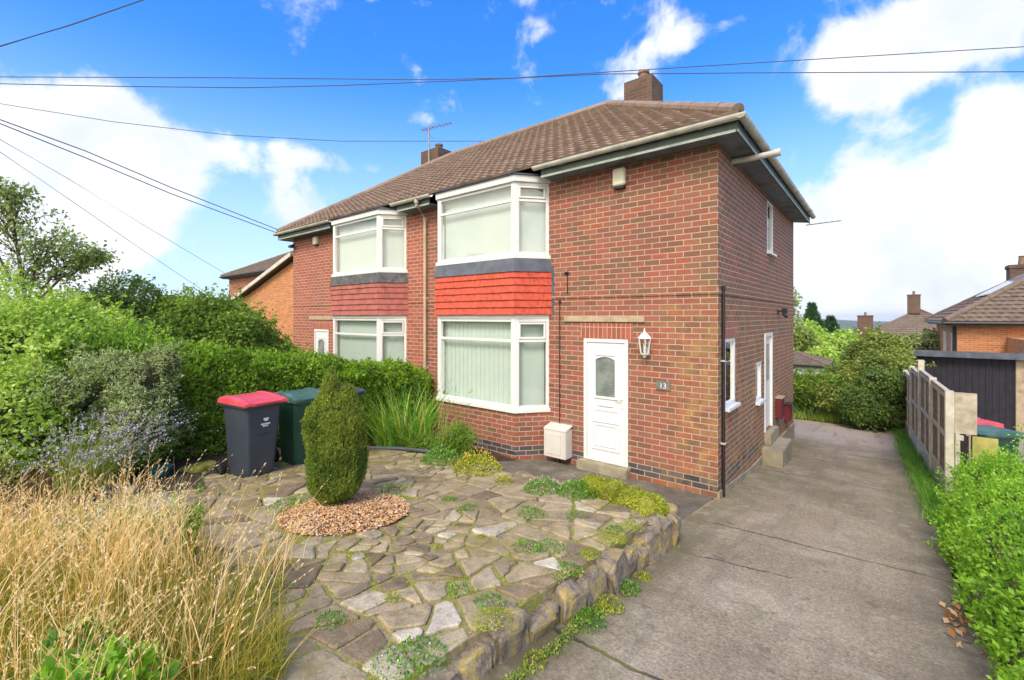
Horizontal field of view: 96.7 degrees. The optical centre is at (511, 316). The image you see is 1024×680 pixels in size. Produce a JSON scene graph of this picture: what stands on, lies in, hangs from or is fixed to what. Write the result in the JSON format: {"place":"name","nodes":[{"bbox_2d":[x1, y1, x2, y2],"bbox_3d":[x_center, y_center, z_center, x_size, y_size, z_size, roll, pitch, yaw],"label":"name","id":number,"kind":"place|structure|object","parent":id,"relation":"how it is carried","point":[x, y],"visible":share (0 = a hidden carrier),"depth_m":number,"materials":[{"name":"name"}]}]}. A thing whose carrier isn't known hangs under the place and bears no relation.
{"place":"outdoors","nodes":[
{"label":"outdoors","id":0,"kind":"place"},
{"bbox_2d":[0,0,142,46],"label":"overhead cable","id":1,"kind":"object","parent":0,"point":[74,23],"visible":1,"depth_m":6.66,"materials":[{"name":"black rubber"}]},
{"bbox_2d":[0,103,334,140],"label":"overhead cable","id":2,"kind":"object","parent":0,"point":[165,127],"visible":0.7,"depth_m":18.99,"materials":[{"name":"black rubber"}]},
{"bbox_2d":[387,411,490,457],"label":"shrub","id":3,"kind":"object","parent":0,"point":[440,440],"visible":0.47,"depth_m":7.80,"materials":[{"name":"green plant"}]},
{"bbox_2d":[0,332,1015,675],"bbox_3d":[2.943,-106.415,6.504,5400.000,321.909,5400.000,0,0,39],"label":"ground","id":4,"kind":"structure","parent":0,"point":[808,420],"depth_m":7.82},
{"bbox_2d":[0,176,123,306],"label":"tree","id":5,"kind":"object","parent":4,"relation":"on","point":[11,196],"visible":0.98,"depth_m":8.01,"materials":[{"name":"green plant"}]},
{"bbox_2d":[64,303,175,349],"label":"privet shrub","id":6,"kind":"object","parent":4,"relation":"on","point":[130,327],"visible":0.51,"depth_m":6.70,"materials":[{"name":"green plant"}]},
{"bbox_2d":[52,268,205,333],"bbox_3d":[-8.493,0.622,10.069,2.228,3.369,3.057,0,0,39],"label":"shrub","id":7,"kind":"object","parent":4,"relation":"on","point":[129,299],"visible":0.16,"depth_m":9.79,"materials":[{"name":"green plant"}]},
{"bbox_2d":[0,438,280,533],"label":"soil","id":8,"kind":"structure","parent":4,"relation":"on","point":[179,463],"depth_m":5.61,"materials":[{"name":"brown soil"}]},
{"bbox_2d":[0,453,113,498],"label":"dry undergrowth","id":9,"kind":"object","parent":8,"relation":"on","point":[28,481],"visible":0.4,"depth_m":5.11,"materials":[{"name":"beige plant"}]},
{"bbox_2d":[0,258,161,481],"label":"shrub","id":10,"kind":"object","parent":8,"relation":"on","point":[21,336],"visible":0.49,"depth_m":5.53,"materials":[{"name":"green plant"}]},
{"bbox_2d":[0,331,192,441],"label":"shrub","id":11,"kind":"object","parent":8,"relation":"on","point":[107,379],"visible":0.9,"depth_m":5.66,"materials":[{"name":"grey plant"}]},
{"bbox_2d":[0,406,221,495],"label":"lavender bush","id":12,"kind":"object","parent":8,"relation":"on","point":[88,467],"visible":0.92,"depth_m":5.18,"materials":[{"name":"purple plant"}]},
{"bbox_2d":[91,401,206,483],"bbox_3d":[-4.784,1.694,6.088,0.831,0.998,1.563,0,0,-2],"label":"shrub","id":13,"kind":"object","parent":8,"relation":"on","point":[185,430],"visible":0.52,"depth_m":5.86,"materials":[{"name":"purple plant"}]},
{"bbox_2d":[143,462,173,477],"bbox_3d":[-4.498,1.962,5.798,0.310,0.120,0.302,0,0,39],"label":"plant pot","id":14,"kind":"object","parent":8,"relation":"on","point":[164,473],"visible":0.88,"depth_m":5.74,"materials":[{"name":"teal ceramic"}]},
{"bbox_2d":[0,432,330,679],"bbox_3d":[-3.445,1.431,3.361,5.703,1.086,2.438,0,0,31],"label":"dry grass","id":15,"kind":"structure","parent":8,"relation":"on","point":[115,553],"depth_m":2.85,"materials":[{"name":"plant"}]},
{"bbox_2d":[179,460,216,472],"bbox_3d":[-4.292,2.073,6.274,0.329,0.120,0.466,-2,-2,22],"label":"loose stone","id":16,"kind":"object","parent":8,"relation":"on","point":[205,465],"visible":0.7,"depth_m":6.17,"materials":[{"name":"green stone"}]},
{"bbox_2d":[135,282,309,354],"bbox_3d":[-7.049,0.821,10.843,3.018,3.278,3.848,0,0,14],"label":"shrub","id":17,"kind":"object","parent":4,"relation":"on","point":[222,319],"visible":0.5,"depth_m":10.07,"materials":[{"name":"green plant"}]},
{"bbox_2d":[34,314,435,476],"bbox_3d":[-4.082,1.311,8.177,1.461,2.777,6.320,0,0,39],"label":"hedge","id":18,"kind":"object","parent":4,"relation":"on","point":[212,371],"visible":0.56,"depth_m":7.16,"materials":[{"name":"green plant"}]},
{"bbox_2d":[219,252,288,307],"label":"detached house","id":19,"kind":"structure","parent":4,"relation":"on","point":[243,277],"depth_m":28.65,"materials":[{"name":"tile"}]},
{"bbox_2d":[231,251,292,342],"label":"gabled outbuilding","id":20,"kind":"structure","parent":4,"relation":"on","point":[270,288],"depth_m":19.30,"materials":[{"name":"orange brick"}]},
{"bbox_2d":[4,449,647,679],"bbox_3d":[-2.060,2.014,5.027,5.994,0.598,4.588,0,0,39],"label":"patio","id":21,"kind":"structure","parent":4,"relation":"on","point":[405,620],"depth_m":3.69,"materials":[{"name":"stone"}]},
{"bbox_2d":[36,476,191,556],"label":"ornamental grass","id":22,"kind":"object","parent":21,"relation":"on","point":[97,511],"depth_m":3.81,"materials":[{"name":"beige plant"}]},
{"bbox_2d":[0,486,335,679],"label":"green grass","id":23,"kind":"structure","parent":21,"relation":"on","point":[261,657],"depth_m":2.60,"materials":[{"name":"plant"}]},
{"bbox_2d":[8,615,115,679],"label":"weed clump","id":24,"kind":"object","parent":23,"relation":"on","point":[52,637],"visible":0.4,"depth_m":2.15,"materials":[{"name":"green plant"}]},
{"bbox_2d":[16,632,186,679],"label":"weed clump","id":25,"kind":"object","parent":23,"relation":"on","point":[113,656],"visible":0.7,"depth_m":1.94,"materials":[{"name":"green plant"}]},
{"bbox_2d":[172,472,207,559],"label":"tall weed","id":26,"kind":"object","parent":21,"relation":"on","point":[196,526],"visible":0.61,"depth_m":3.59,"materials":[{"name":"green plant"}]},
{"bbox_2d":[216,391,287,477],"bbox_3d":[-3.546,1.581,6.205,0.791,1.060,0.612,0,0,32],"label":"wheelie bin","id":27,"kind":"object","parent":21,"relation":"on","point":[251,422],"visible":1,"depth_m":6.02,"materials":[{"name":"grey plastic"}]},
{"bbox_2d":[245,574,293,606],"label":"weed tuft","id":28,"kind":"object","parent":21,"relation":"on","point":[271,591],"visible":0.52,"depth_m":3.05,"materials":[{"name":"green plant"}]},
{"bbox_2d":[264,494,302,513],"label":"weed tuft","id":29,"kind":"object","parent":21,"relation":"on","point":[277,505],"visible":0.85,"depth_m":4.78,"materials":[{"name":"green plant"}]},
{"bbox_2d":[274,387,319,464],"bbox_3d":[-3.188,1.640,6.883,0.791,1.060,0.612,0,0,36],"label":"wheelie bin","id":30,"kind":"object","parent":21,"relation":"on","point":[291,415],"visible":0.45,"depth_m":6.63,"materials":[{"name":"green plastic"}]},
{"bbox_2d":[4,450,627,677],"bbox_3d":[-2.056,1.997,5.005,6.058,0.562,4.697,0,0,39],"label":"joint moss","id":31,"kind":"object","parent":21,"relation":"on","point":[391,577],"visible":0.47,"depth_m":3.29,"materials":[{"name":"green plant"}]},
{"bbox_2d":[310,609,344,632],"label":"weed tuft","id":32,"kind":"object","parent":21,"relation":"on","point":[327,623],"visible":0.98,"depth_m":2.71,"materials":[{"name":"green plant"}]},
{"bbox_2d":[263,489,416,539],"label":"gravel","id":33,"kind":"structure","parent":21,"relation":"on","point":[313,506],"depth_m":4.50,"materials":[{"name":"beige gravel"}]},
{"bbox_2d":[300,365,370,505],"bbox_3d":[-1.904,1.341,4.887,0.710,1.649,0.662,0,0,39],"label":"clipped conifer","id":34,"kind":"object","parent":33,"relation":"on","point":[333,433],"visible":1,"depth_m":4.68,"materials":[{"name":"green plant"}]},
{"bbox_2d":[372,481,412,495],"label":"weed tuft","id":35,"kind":"object","parent":21,"relation":"on","point":[386,484],"visible":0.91,"depth_m":5.35,"materials":[{"name":"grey plant"}]},
{"bbox_2d":[368,639,429,679],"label":"weed tuft","id":36,"kind":"object","parent":21,"relation":"on","point":[415,661],"visible":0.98,"depth_m":2.33,"materials":[{"name":"green plant"}]},
{"bbox_2d":[369,446,431,452],"bbox_3d":[-1.855,2.219,7.652,1.161,0.075,0.147,0,0,15],"label":"edging pipe","id":37,"kind":"object","parent":21,"relation":"on","point":[398,448],"visible":0.81,"depth_m":7.68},
{"bbox_2d":[387,632,448,679],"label":"weed tuft","id":38,"kind":"object","parent":21,"relation":"on","point":[434,640],"visible":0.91,"depth_m":2.41,"materials":[{"name":"green plant"}]},
{"bbox_2d":[420,444,460,466],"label":"weed clump","id":39,"kind":"object","parent":21,"relation":"on","point":[436,451],"visible":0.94,"depth_m":6.82,"materials":[{"name":"green plant"}]},
{"bbox_2d":[453,446,502,476],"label":"flower clump","id":40,"kind":"object","parent":21,"relation":"on","point":[469,458],"visible":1,"depth_m":6.28,"materials":[{"name":"yellow plant"}]},
{"bbox_2d":[473,592,509,612],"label":"weed tuft","id":41,"kind":"object","parent":21,"relation":"on","point":[491,597],"visible":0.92,"depth_m":2.92,"materials":[{"name":"green plant"}]},
{"bbox_2d":[513,538,542,554],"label":"weed tuft","id":42,"kind":"object","parent":21,"relation":"on","point":[529,540],"visible":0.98,"depth_m":3.77,"materials":[{"name":"green plant"}]},
{"bbox_2d":[516,504,547,521],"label":"weed tuft","id":43,"kind":"object","parent":21,"relation":"on","point":[529,507],"visible":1,"depth_m":4.55,"materials":[{"name":"green plant"}]},
{"bbox_2d":[523,475,562,496],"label":"flower clump","id":44,"kind":"object","parent":21,"relation":"on","point":[540,481],"visible":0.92,"depth_m":5.41,"materials":[{"name":"green plant"}]},
{"bbox_2d":[535,538,564,557],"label":"weed tuft","id":45,"kind":"object","parent":21,"relation":"on","point":[553,540],"visible":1,"depth_m":3.76,"materials":[{"name":"green plant"}]},
{"bbox_2d":[556,474,596,500],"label":"weed clump","id":46,"kind":"object","parent":21,"relation":"on","point":[568,485],"visible":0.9,"depth_m":5.21,"materials":[{"name":"green plant"}]},
{"bbox_2d":[272,121,540,368],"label":"semi detached house","id":47,"kind":"structure","parent":4,"relation":"on","point":[358,276],"depth_m":11.73,"materials":[{"name":"brick"}]},
{"bbox_2d":[0,119,276,229],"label":"overhead cable","id":48,"kind":"object","parent":47,"relation":"on","point":[130,170],"visible":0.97,"depth_m":11.83,"materials":[{"name":"black rubber"}]},
{"bbox_2d":[0,123,276,232],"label":"overhead cable","id":49,"kind":"object","parent":47,"relation":"attached to","point":[128,175],"visible":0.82,"depth_m":11.78,"materials":[{"name":"black rubber"}]},
{"bbox_2d":[314,329,328,354],"bbox_3d":[-5.644,1.405,13.538,0.820,2.070,0.072,0,0,39],"label":"door","id":50,"kind":"structure","parent":47,"relation":"in","point":[321,339],"depth_m":13.53,"materials":[{"name":"white plastic"}]},
{"bbox_2d":[335,318,376,361],"bbox_3d":[-3.925,0.853,11.564,2.060,1.635,0.142,0,0,39],"label":"window","id":51,"kind":"structure","parent":47,"relation":"in","point":[358,336],"depth_m":11.63,"materials":[{"name":"white plastic"}]},
{"bbox_2d":[335,215,376,273],"bbox_3d":[-3.925,-1.788,11.564,2.060,1.315,0.142,0,0,39],"label":"window","id":52,"kind":"structure","parent":47,"relation":"in","point":[358,241],"depth_m":11.63,"materials":[{"name":"white plastic"}]},
{"bbox_2d":[382,318,405,361],"bbox_3d":[-2.870,0.853,10.982,0.639,1.635,0.153,0,0,-11],"label":"window","id":53,"kind":"structure","parent":47,"relation":"in","point":[393,329],"depth_m":11.04,"materials":[{"name":"white plastic"}]},
{"bbox_2d":[382,215,405,269],"bbox_3d":[-2.870,-1.788,10.982,0.639,1.315,0.153,0,0,-11],"label":"window","id":54,"kind":"structure","parent":47,"relation":"in","point":[393,226],"depth_m":11.04,"materials":[{"name":"white plastic"}]},
{"bbox_2d":[361,377,463,452],"bbox_3d":[-2.053,1.760,8.300,3.026,1.359,3.291,0,0,39],"label":"sword leaved plant","id":55,"kind":"object","parent":4,"relation":"on","point":[423,420],"visible":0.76,"depth_m":8.12,"materials":[{"name":"green plant"}]},
{"bbox_2d":[0,71,1023,87],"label":"overhead cable","id":56,"kind":"object","parent":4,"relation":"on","point":[512,78],"visible":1,"depth_m":13.99,"materials":[{"name":"black rubber"}]},
{"bbox_2d":[0,46,1023,79],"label":"overhead cable","id":57,"kind":"object","parent":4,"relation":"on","point":[515,77],"visible":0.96,"depth_m":14.99,"materials":[{"name":"black rubber"}]},
{"bbox_2d":[413,470,680,679],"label":"rockery wall","id":58,"kind":"structure","parent":4,"relation":"on","point":[656,539],"depth_m":3.15,"materials":[{"name":"stone"}]},
{"bbox_2d":[471,606,512,631],"bbox_3d":[-0.117,1.765,2.675,0.251,0.083,0.251,0,0,39],"label":"moss patch","id":59,"kind":"object","parent":58,"relation":"on","point":[494,612],"visible":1,"depth_m":2.66,"materials":[{"name":"yellow plant"}]},
{"bbox_2d":[579,546,599,560],"bbox_3d":[0.610,1.843,3.568,0.177,0.066,0.178,0,0,39],"label":"moss patch","id":60,"kind":"object","parent":58,"relation":"on","point":[587,550],"visible":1,"depth_m":3.55,"materials":[{"name":"yellow plant"}]},
{"bbox_2d":[599,532,626,543],"bbox_3d":[0.862,1.883,3.876,0.229,0.059,0.228,0,0,39],"label":"moss patch","id":61,"kind":"object","parent":58,"relation":"on","point":[616,538],"visible":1,"depth_m":3.86,"materials":[{"name":"yellow plant"}]},
{"bbox_2d":[578,472,670,516],"bbox_3d":[1.162,2.034,4.993,1.117,0.480,0.590,0,0,39],"label":"moss cushion","id":62,"kind":"object","parent":58,"relation":"on","point":[633,498],"visible":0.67,"depth_m":4.94,"materials":[{"name":"yellow plant"}]},
{"bbox_2d":[408,69,840,498],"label":"semi detached house","id":63,"kind":"structure","parent":4,"relation":"on","point":[608,290],"depth_m":7.92,"materials":[{"name":"red brick"}]},
{"bbox_2d":[443,321,447,393],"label":"window","id":64,"kind":"structure","parent":63,"relation":"in","point":[443,321],"depth_m":10.11,"materials":[{"name":"white plastic"}]},
{"bbox_2d":[441,319,510,408],"bbox_3d":[-0.686,0.853,8.953,2.060,1.635,0.190,0,0,39],"label":"window","id":65,"kind":"structure","parent":63,"relation":"in","point":[464,339],"depth_m":8.96,"materials":[{"name":"white plastic"}]},
{"bbox_2d":[441,183,510,261],"bbox_3d":[-0.701,-1.788,8.934,2.060,1.315,0.142,0,0,39],"label":"window","id":66,"kind":"structure","parent":63,"relation":"in","point":[477,226],"depth_m":8.97,"materials":[{"name":"white plastic"}]},
{"bbox_2d":[519,319,548,408],"bbox_3d":[0.349,0.853,8.376,0.639,1.635,0.202,0,0,-11],"label":"window","id":67,"kind":"structure","parent":63,"relation":"in","point":[533,333],"depth_m":8.43,"materials":[{"name":"white plastic"}]},
{"bbox_2d":[519,182,548,254],"bbox_3d":[0.354,-1.788,8.352,0.639,1.315,0.153,0,0,-11],"label":"window","id":68,"kind":"structure","parent":63,"relation":"in","point":[533,197],"depth_m":8.41,"materials":[{"name":"white plastic"}]},
{"bbox_2d":[584,338,627,467],"bbox_3d":[1.562,1.405,7.626,0.820,2.070,0.126,0,0,39],"label":"door","id":69,"kind":"structure","parent":63,"relation":"in","point":[606,362],"depth_m":7.62,"materials":[{"name":"white plastic"}]},
{"bbox_2d":[725,338,734,407],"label":"window","id":70,"kind":"structure","parent":63,"relation":"in","point":[729,343],"depth_m":7.11,"materials":[{"name":"white plastic"}]},
{"bbox_2d":[756,361,760,401],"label":"window","id":71,"kind":"structure","parent":63,"relation":"in","point":[758,365],"depth_m":8.76,"materials":[{"name":"white plastic"}]},
{"bbox_2d":[764,333,772,432],"bbox_3d":[5.239,1.315,9.367,0.100,1.970,0.780,0,0,39],"label":"side door","id":72,"kind":"structure","parent":63,"relation":"in","point":[768,337],"depth_m":9.43,"materials":[{"name":"white plastic"}]},
{"bbox_2d":[767,200,772,251],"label":"window","id":73,"kind":"structure","parent":63,"relation":"in","point":[769,204],"depth_m":9.73,"materials":[{"name":"white plastic"}]},
{"bbox_2d":[793,286,806,334],"bbox_3d":[23.226,0.865,37.897,2.125,7.443,2.139,0,0,6],"label":"tree","id":74,"kind":"object","parent":4,"relation":"on","point":[795,319],"visible":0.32,"depth_m":37.53,"materials":[{"name":"green plant"}]},
{"bbox_2d":[793,323,827,351],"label":"tree","id":75,"kind":"object","parent":4,"relation":"on","point":[805,339],"visible":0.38,"depth_m":42.76,"materials":[{"name":"green plant"}]},
{"bbox_2d":[796,318,829,339],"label":"tree","id":76,"kind":"object","parent":4,"relation":"on","point":[815,327],"visible":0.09,"depth_m":50.82,"materials":[{"name":"green plant"}]},
{"bbox_2d":[793,351,834,373],"bbox_3d":[21.328,5.252,33.989,4.310,5.466,4.281,0,0,39],"label":"bungalow","id":77,"kind":"object","parent":4,"relation":"on","point":[802,361],"visible":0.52,"depth_m":32.48,"materials":[{"name":"brown tile"}]},
{"bbox_2d":[803,302,827,331],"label":"fir tree","id":78,"kind":"object","parent":4,"relation":"on","point":[811,312],"visible":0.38,"depth_m":61.41,"materials":[{"name":"green plant"}]},
{"bbox_2d":[793,366,856,419],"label":"bush","id":79,"kind":"object","parent":4,"relation":"on","point":[804,385],"visible":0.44,"depth_m":14.79,"materials":[{"name":"green plant"}]},
{"bbox_2d":[801,341,849,367],"bbox_3d":[24.816,4.063,35.991,4.026,4.680,3.447,0,0,20],"label":"tree","id":80,"kind":"object","parent":4,"relation":"on","point":[825,350],"visible":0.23,"depth_m":35.34,"materials":[{"name":"green plant"}]},
{"bbox_2d":[823,315,841,336],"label":"fir tree","id":81,"kind":"object","parent":4,"relation":"on","point":[831,323],"visible":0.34,"depth_m":63.48,"materials":[{"name":"green plant"}]},
{"bbox_2d":[815,326,863,351],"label":"tree","id":82,"kind":"object","parent":4,"relation":"on","point":[839,341],"visible":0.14,"depth_m":45.29,"materials":[{"name":"green plant"}]},
{"bbox_2d":[834,364,906,430],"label":"bush","id":83,"kind":"object","parent":4,"relation":"on","point":[877,396],"visible":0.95,"depth_m":13.21,"materials":[{"name":"green plant"}]},
{"bbox_2d":[807,321,936,428],"bbox_3d":[11.545,1.889,14.777,3.928,3.514,2.874,0,0,-8],"label":"bush","id":84,"kind":"object","parent":4,"relation":"on","point":[873,347],"visible":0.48,"depth_m":14.55,"materials":[{"name":"green plant"}]},
{"bbox_2d":[857,291,936,336],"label":"detached house","id":85,"kind":"structure","parent":4,"relation":"on","point":[911,321],"depth_m":51.26,"materials":[{"name":"tile"}]},
{"bbox_2d":[901,327,939,350],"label":"bush","id":86,"kind":"object","parent":4,"relation":"on","point":[929,340],"visible":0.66,"depth_m":21.66,"materials":[{"name":"green plant"}]},
{"bbox_2d":[891,426,951,525],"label":"verge grass","id":87,"kind":"structure","parent":4,"relation":"on","point":[922,480],"depth_m":8.07,"materials":[{"name":"green plant"}]},
{"bbox_2d":[903,360,976,495],"bbox_3d":[9.418,2.321,10.279,0.375,2.682,7.485,0,0,37],"label":"panel fence","id":88,"kind":"object","parent":4,"relation":"on","point":[939,414],"visible":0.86,"depth_m":8.41,"materials":[{"name":"concrete"}]},
{"bbox_2d":[906,350,1023,432],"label":"timber garage","id":89,"kind":"structure","parent":4,"relation":"on","point":[997,387],"depth_m":13.84,"materials":[{"name":"wood"}]},
{"bbox_2d":[917,424,1023,679],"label":"privet hedge","id":90,"kind":"object","parent":4,"relation":"on","point":[982,541],"visible":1,"depth_m":3.96,"materials":[{"name":"green plant"}]},
{"bbox_2d":[924,256,1023,372],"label":"detached house","id":91,"kind":"structure","parent":4,"relation":"on","point":[990,319],"depth_m":16.22,"materials":[{"name":"orange brick"}]},
{"bbox_2d":[960,434,997,474],"bbox_3d":[8.291,2.509,8.147,0.370,1.050,1.500,0,0,39],"label":"bin screen","id":92,"kind":"object","parent":4,"relation":"on","point":[982,443],"visible":0.23,"depth_m":7.62,"materials":[{"name":"grey wood"}]},
{"bbox_2d":[0,0,1023,321],"label":"sky","id":93,"kind":"structure","parent":0,"point":[922,174],"materials":[{"name":"blue"}]},
{"bbox_2d":[431,432,713,519],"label":"path","id":94,"kind":"structure","parent":0,"point":[687,503],"depth_m":7.33,"materials":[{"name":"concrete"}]},
{"bbox_2d":[367,442,515,463],"bbox_3d":[-1.439,2.538,8.451,2.747,0.149,1.480,0,0,39],"label":"flower bed","id":95,"kind":"object","parent":94,"relation":"on","point":[497,456],"visible":0.1,"depth_m":8.30,"materials":[{"name":"soil"}]},
{"bbox_2d":[371,414,478,456],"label":"shrub","id":96,"kind":"object","parent":95,"relation":"on","point":[427,444],"visible":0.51,"depth_m":7.89,"materials":[{"name":"green plant"}]},
{"bbox_2d":[377,372,472,445],"bbox_3d":[-1.354,1.711,8.015,1.729,1.538,1.731,0,0,39],"label":"flowering plant","id":97,"kind":"object","parent":95,"relation":"on","point":[426,411],"visible":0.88,"depth_m":7.94,"materials":[{"name":"green plant"}]},
{"bbox_2d":[481,419,1001,679],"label":"driveway","id":98,"kind":"structure","parent":0,"point":[813,558],"depth_m":3.80,"materials":[{"name":"concrete"}]},
{"bbox_2d":[523,648,547,671],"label":"weed tuft","id":99,"kind":"object","parent":98,"relation":"on","point":[532,657],"visible":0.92,"depth_m":2.67,"materials":[{"name":"yellow plant"}]},
{"bbox_2d":[568,606,606,634],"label":"weed tuft","id":100,"kind":"object","parent":98,"relation":"on","point":[597,611],"visible":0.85,"depth_m":3.11,"materials":[{"name":"green plant"}]},
{"bbox_2d":[497,545,679,679],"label":"creeping growth","id":101,"kind":"object","parent":98,"relation":"on","point":[548,649],"visible":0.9,"depth_m":2.88,"materials":[{"name":"green plant"}]},
{"bbox_2d":[592,593,624,615],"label":"weed tuft","id":102,"kind":"object","parent":98,"relation":"on","point":[612,607],"visible":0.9,"depth_m":3.33,"materials":[{"name":"yellow plant"}]},
{"bbox_2d":[620,578,641,595],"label":"weed tuft","id":103,"kind":"object","parent":98,"relation":"on","point":[632,582],"visible":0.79,"depth_m":3.61,"materials":[{"name":"green plant"}]},
{"bbox_2d":[939,598,987,653],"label":"leaf litter","id":104,"kind":"object","parent":98,"relation":"on","point":[953,614],"visible":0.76,"depth_m":3.51,"materials":[{"name":"brown plant"}]},
{"bbox_2d":[793,405,855,425],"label":"lawn grass","id":105,"kind":"structure","parent":0,"point":[797,413],"depth_m":14.91,"materials":[{"name":"green plant"}]},
{"bbox_2d":[798,319,888,331],"bbox_3d":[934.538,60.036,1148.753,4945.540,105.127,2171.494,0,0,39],"label":"hills","id":106,"kind":"structure","parent":0,"point":[848,323],"depth_m":1794.20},
{"bbox_2d":[1018,439,1023,464],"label":"neighbour driveway","id":107,"kind":"structure","parent":0,"point":[1021,446],"depth_m":11.54,"materials":[{"name":"grey concrete"}]},
{"bbox_2d":[954,417,1004,465],"bbox_3d":[9.313,2.589,9.196,0.791,1.060,0.612,0,0,9],"label":"wheelie bin","id":108,"kind":"object","parent":107,"relation":"on","point":[980,421],"visible":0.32,"depth_m":8.94,"materials":[{"name":"red plastic"}]},
{"bbox_2d":[971,425,1023,474],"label":"wheelie bin","id":109,"kind":"object","parent":107,"relation":"on","point":[998,433],"visible":0.32,"depth_m":8.05,"materials":[{"name":"green plastic"}]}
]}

